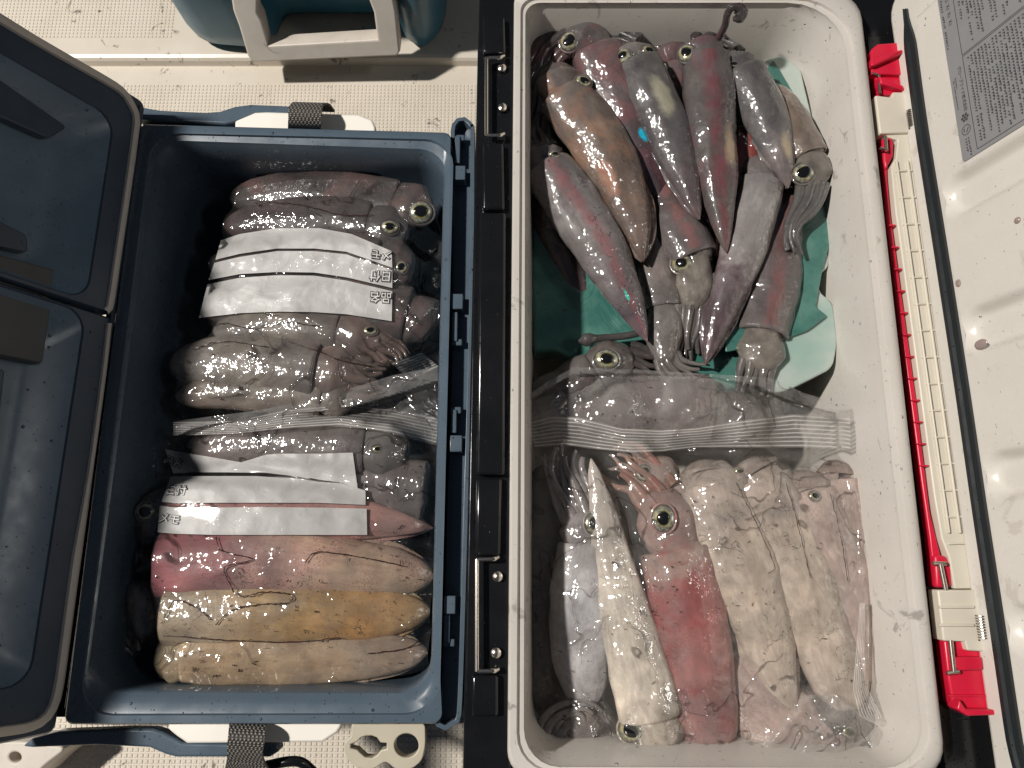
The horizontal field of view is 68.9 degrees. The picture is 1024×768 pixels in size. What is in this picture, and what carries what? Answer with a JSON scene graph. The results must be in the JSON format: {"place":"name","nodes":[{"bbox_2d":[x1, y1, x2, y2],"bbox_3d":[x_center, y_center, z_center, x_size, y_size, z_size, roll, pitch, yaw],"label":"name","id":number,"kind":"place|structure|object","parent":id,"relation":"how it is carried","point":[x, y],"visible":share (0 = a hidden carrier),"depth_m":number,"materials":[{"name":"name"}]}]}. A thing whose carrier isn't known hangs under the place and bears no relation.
{"place":"outdoors","nodes":[
{"label":"outdoors","id":0,"kind":"place"},
{"bbox_2d":[0,0,478,767],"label":"deck","id":1,"kind":"structure","parent":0,"point":[156,54],"depth_m":0.95,"materials":[{"name":"beige plastic"}]},
{"bbox_2d":[0,730,81,767],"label":"bracket","id":2,"kind":"object","parent":1,"relation":"on","point":[17,754],"visible":0.62,"depth_m":0.72,"materials":[{"name":"white plastic"}]},
{"bbox_2d":[0,13,474,767],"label":"cooler box","id":3,"kind":"object","parent":1,"relation":"on","point":[114,211],"visible":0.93,"depth_m":0.53,"materials":[{"name":"blue plastic"}]},
{"bbox_2d":[124,383,436,680],"bbox_3d":[-0.179,0.100,0.558,0.245,0.050,0.228,0,77,0],"label":"zip bag","id":4,"kind":"object","parent":3,"relation":"in","point":[333,467],"visible":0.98,"depth_m":0.55,"materials":[{"name":"clear plastic"}]},
{"bbox_2d":[124,578,160,655],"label":"squid","id":5,"kind":"object","parent":4,"relation":"in","point":[138,631],"visible":0.35,"depth_m":0.54},
{"bbox_2d":[134,487,165,566],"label":"squid","id":6,"kind":"object","parent":4,"relation":"in","point":[146,513],"visible":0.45,"depth_m":0.56,"materials":[{"name":"black food"}]},
{"bbox_2d":[154,634,426,684],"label":"squid","id":7,"kind":"object","parent":4,"relation":"in","point":[337,661],"visible":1,"depth_m":0.52},
{"bbox_2d":[151,533,432,597],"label":"squid","id":8,"kind":"object","parent":4,"relation":"in","point":[181,563],"visible":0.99,"depth_m":0.53},
{"bbox_2d":[157,589,429,645],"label":"squid","id":9,"kind":"object","parent":4,"relation":"in","point":[368,615],"visible":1,"depth_m":0.53},
{"bbox_2d":[162,500,432,540],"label":"squid","id":10,"kind":"object","parent":4,"relation":"in","point":[387,520],"visible":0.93,"depth_m":0.55},
{"bbox_2d":[186,418,409,475],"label":"squid","id":11,"kind":"object","parent":4,"relation":"in","point":[367,446],"visible":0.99,"depth_m":0.56,"materials":[{"name":"black food"}]},
{"bbox_2d":[267,458,430,518],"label":"squid","id":12,"kind":"object","parent":4,"relation":"in","point":[396,480],"visible":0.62,"depth_m":0.56},
{"bbox_2d":[180,182,439,420],"bbox_3d":[-0.159,-0.067,0.597,0.205,0.045,0.206,0,77,0],"label":"zip bag","id":13,"kind":"object","parent":3,"relation":"in","point":[285,293],"visible":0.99,"depth_m":0.58,"materials":[{"name":"clear plastic"}]},
{"bbox_2d":[175,381,355,417],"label":"squid","id":14,"kind":"object","parent":13,"relation":"in","point":[254,398],"visible":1,"depth_m":0.57},
{"bbox_2d":[169,335,390,401],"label":"squid","id":15,"kind":"object","parent":13,"relation":"in","point":[286,365],"visible":1,"depth_m":0.57,"materials":[{"name":"grey food"}]},
{"bbox_2d":[213,312,410,366],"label":"squid","id":16,"kind":"object","parent":13,"relation":"in","point":[353,335],"visible":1,"depth_m":0.58,"materials":[{"name":"grey"}]},
{"bbox_2d":[210,230,415,285],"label":"squid","id":17,"kind":"object","parent":13,"relation":"in","point":[403,264],"visible":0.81,"depth_m":0.59,"materials":[{"name":"black"}]},
{"bbox_2d":[223,196,410,243],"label":"squid","id":18,"kind":"object","parent":13,"relation":"in","point":[383,223],"visible":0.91,"depth_m":0.60,"materials":[{"name":"black"}]},
{"bbox_2d":[207,274,439,343],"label":"squid","id":19,"kind":"object","parent":13,"relation":"in","point":[419,321],"visible":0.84,"depth_m":0.58},
{"bbox_2d":[229,171,435,228],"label":"squid","id":20,"kind":"object","parent":13,"relation":"in","point":[414,203],"visible":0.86,"depth_m":0.61,"materials":[{"name":"black"}]},
{"bbox_2d":[172,0,446,61],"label":"cooler box","id":21,"kind":"object","parent":1,"relation":"on","point":[252,26],"visible":1,"depth_m":0.89,"materials":[{"name":"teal plastic"}]},
{"bbox_2d":[463,0,1023,767],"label":"cooler box","id":22,"kind":"object","parent":1,"relation":"on","point":[917,110],"visible":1,"depth_m":0.52,"materials":[{"name":"plastic"}]},
{"bbox_2d":[531,57,656,261],"bbox_3d":[0.067,-0.187,0.592,0.074,0.033,0.188,-39,80,-8],"label":"squid","id":23,"kind":"object","parent":22,"relation":"in","point":[581,117],"visible":0.9,"depth_m":0.58,"materials":[{"name":"brown"}]},
{"bbox_2d":[532,153,766,399],"bbox_3d":[0.110,-0.100,0.619,0.194,0.030,0.229,0,77,0],"label":"ice bag","id":24,"kind":"object","parent":22,"relation":"in","point":[566,315],"visible":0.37,"depth_m":0.59,"materials":[{"name":"teal plastic"}]},
{"bbox_2d":[531,61,570,155],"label":"squid","id":25,"kind":"object","parent":24,"relation":"on","point":[559,141],"visible":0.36,"depth_m":0.61},
{"bbox_2d":[532,113,586,291],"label":"squid","id":26,"kind":"object","parent":24,"relation":"on","point":[567,264],"visible":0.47,"depth_m":0.60},
{"bbox_2d":[530,114,647,341],"bbox_3d":[0.057,-0.126,0.581,0.046,0.032,0.211,-29,79,-6],"label":"squid","id":27,"kind":"object","parent":26,"relation":"on","point":[574,206],"visible":0.91,"depth_m":0.57,"materials":[{"name":"black"}]},
{"bbox_2d":[635,235,709,380],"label":"squid","id":28,"kind":"object","parent":24,"relation":"on","point":[656,275],"visible":0.73,"depth_m":0.57},
{"bbox_2d":[653,184,715,360],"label":"squid","id":29,"kind":"object","parent":24,"relation":"on","point":[686,239],"visible":0.82,"depth_m":0.58,"materials":[{"name":"black food"}]},
{"bbox_2d":[654,42,718,272],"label":"squid","id":30,"kind":"object","parent":24,"relation":"on","point":[667,52],"visible":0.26,"depth_m":0.62},
{"bbox_2d":[736,125,757,190],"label":"squid","id":31,"kind":"object","parent":24,"relation":"on","point":[746,148],"visible":0.11,"depth_m":0.60},
{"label":"squid","id":32,"kind":"object","parent":24,"relation":"on","visible":0},
{"bbox_2d":[531,22,665,198],"bbox_3d":[0.088,-0.222,0.607,0.196,0.040,0.093,41,80,9],"label":"squid","id":33,"kind":"object","parent":32,"relation":"on","point":[591,49],"visible":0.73,"depth_m":0.60,"materials":[{"name":"black"}]},
{"bbox_2d":[610,32,701,219],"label":"squid","id":34,"kind":"object","parent":33,"relation":"on","point":[660,110],"visible":0.96,"depth_m":0.58,"materials":[{"name":"black food"}]},
{"bbox_2d":[530,371,886,743],"bbox_3d":[0.140,0.127,0.532,0.262,0.048,0.282,0,77,0],"label":"zip bag","id":35,"kind":"object","parent":22,"relation":"in","point":[616,564],"visible":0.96,"depth_m":0.55,"materials":[{"name":"plastic"}]},
{"bbox_2d":[532,465,567,715],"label":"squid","id":36,"kind":"object","parent":35,"relation":"in","point":[547,691],"visible":0.44,"depth_m":0.54},
{"bbox_2d":[542,444,608,706],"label":"squid","id":37,"kind":"object","parent":35,"relation":"in","point":[575,632],"visible":0.93,"depth_m":0.52,"materials":[{"name":"grey food"}]},
{"bbox_2d":[539,698,617,737],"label":"squid","id":38,"kind":"object","parent":35,"relation":"in","point":[575,723],"visible":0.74,"depth_m":0.51},
{"bbox_2d":[532,331,660,416],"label":"squid","id":39,"kind":"object","parent":35,"relation":"in","point":[605,361],"visible":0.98,"depth_m":0.57,"materials":[{"name":"black food"}]},
{"bbox_2d":[588,459,684,745],"bbox_3d":[0.075,0.169,0.522,0.058,0.030,0.231,-21,78,-5],"label":"squid","id":40,"kind":"object","parent":35,"relation":"in","point":[634,673],"visible":0.87,"depth_m":0.51,"materials":[{"name":"white food"}]},
{"bbox_2d":[607,441,684,494],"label":"squid","id":41,"kind":"object","parent":35,"relation":"in","point":[668,464],"visible":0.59,"depth_m":0.55,"materials":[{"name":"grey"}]},
{"bbox_2d":[538,370,762,448],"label":"squid","id":42,"kind":"object","parent":35,"relation":"in","point":[699,400],"visible":0.93,"depth_m":0.56},
{"bbox_2d":[600,443,738,743],"bbox_3d":[0.120,0.151,0.525,0.061,0.031,0.229,-15,78,-3],"label":"squid","id":43,"kind":"object","parent":35,"relation":"in","point":[697,645],"visible":0.93,"depth_m":0.51,"materials":[{"name":"pink food"}]},
{"bbox_2d":[679,459,799,709],"bbox_3d":[0.168,0.142,0.529,0.055,0.033,0.188,-17,78,-4],"label":"squid","id":44,"kind":"object","parent":35,"relation":"in","point":[729,535],"visible":1,"depth_m":0.52},
{"bbox_2d":[732,643,846,743],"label":"squid","id":45,"kind":"object","parent":35,"relation":"in","point":[763,712],"visible":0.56,"depth_m":0.51},
{"bbox_2d":[734,455,861,711],"bbox_3d":[0.206,0.141,0.530,0.052,0.029,0.190,-18,78,-4],"label":"squid","id":46,"kind":"object","parent":35,"relation":"in","point":[815,608],"visible":0.92,"depth_m":0.52,"materials":[{"name":"beige food"}]},
{"bbox_2d":[792,470,872,706],"bbox_3d":[0.236,0.141,0.531,0.050,0.031,0.169,-17,78,-4],"label":"squid","id":47,"kind":"object","parent":35,"relation":"in","point":[815,489],"visible":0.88,"depth_m":0.53,"materials":[{"name":"beige food"}]},
{"bbox_2d":[801,682,874,741],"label":"squid","id":48,"kind":"object","parent":35,"relation":"in","point":[851,725],"visible":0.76,"depth_m":0.51,"materials":[{"name":"beige food"}]},
{"bbox_2d":[816,459,869,694],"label":"squid","id":49,"kind":"object","parent":35,"relation":"in","point":[837,473],"visible":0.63,"depth_m":0.54},
{"bbox_2d":[676,2,747,252],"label":"squid","id":50,"kind":"object","parent":22,"relation":"in","point":[708,93],"visible":1,"depth_m":0.58,"materials":[{"name":"black"}]},
{"bbox_2d":[760,57,835,399],"bbox_3d":[0.226,-0.134,0.616,0.056,0.030,0.294,0,77,0],"label":"ice pack","id":51,"kind":"object","parent":22,"relation":"in","point":[810,354],"visible":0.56,"depth_m":0.58,"materials":[{"name":"plastic"}]},
{"bbox_2d":[725,61,828,351],"bbox_3d":[0.218,-0.146,0.602,0.081,0.002,0.259,6,77,1],"label":"ice sheet","id":52,"kind":"object","parent":51,"relation":"on","point":[809,314],"visible":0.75,"depth_m":0.59,"materials":[{"name":"teal plastic"}]},
{"bbox_2d":[699,155,783,364],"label":"squid","id":53,"kind":"object","parent":52,"relation":"on","point":[759,195],"visible":0.99,"depth_m":0.57},
{"bbox_2d":[721,38,795,188],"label":"squid","id":54,"kind":"object","parent":52,"relation":"on","point":[762,111],"visible":0.94,"depth_m":0.59,"materials":[{"name":"black"}]},
{"bbox_2d":[734,186,802,402],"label":"squid","id":55,"kind":"object","parent":52,"relation":"on","point":[766,318],"visible":0.8,"depth_m":0.57},
{"bbox_2d":[776,83,831,254],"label":"squid","id":56,"kind":"object","parent":52,"relation":"on","point":[811,173],"visible":0.76,"depth_m":0.58,"materials":[{"name":"black"}]},
{"bbox_2d":[955,279,960,286],"bbox_3d":[0.300,-0.068,0.502,0.002,0.004,0.006,0,77,0],"label":"ink drop","id":57,"kind":"object","parent":22,"relation":"in","point":[958,283],"visible":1,"depth_m":0.50,"materials":[{"name":"pink"}]},
{"bbox_2d":[974,339,986,348],"bbox_3d":[0.303,-0.026,0.482,0.003,0.010,0.006,0,77,0],"label":"ink drop","id":58,"kind":"object","parent":22,"relation":"in","point":[980,344],"visible":1,"depth_m":0.48,"materials":[{"name":"pink"}]},
{"bbox_2d":[1014,217,1020,223],"bbox_3d":[0.311,-0.101,0.460,0.002,0.005,0.004,0,77,0],"label":"ink drop","id":59,"kind":"object","parent":22,"relation":"in","point":[1017,220],"visible":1,"depth_m":0.46,"materials":[{"name":"pink"}]}
]}

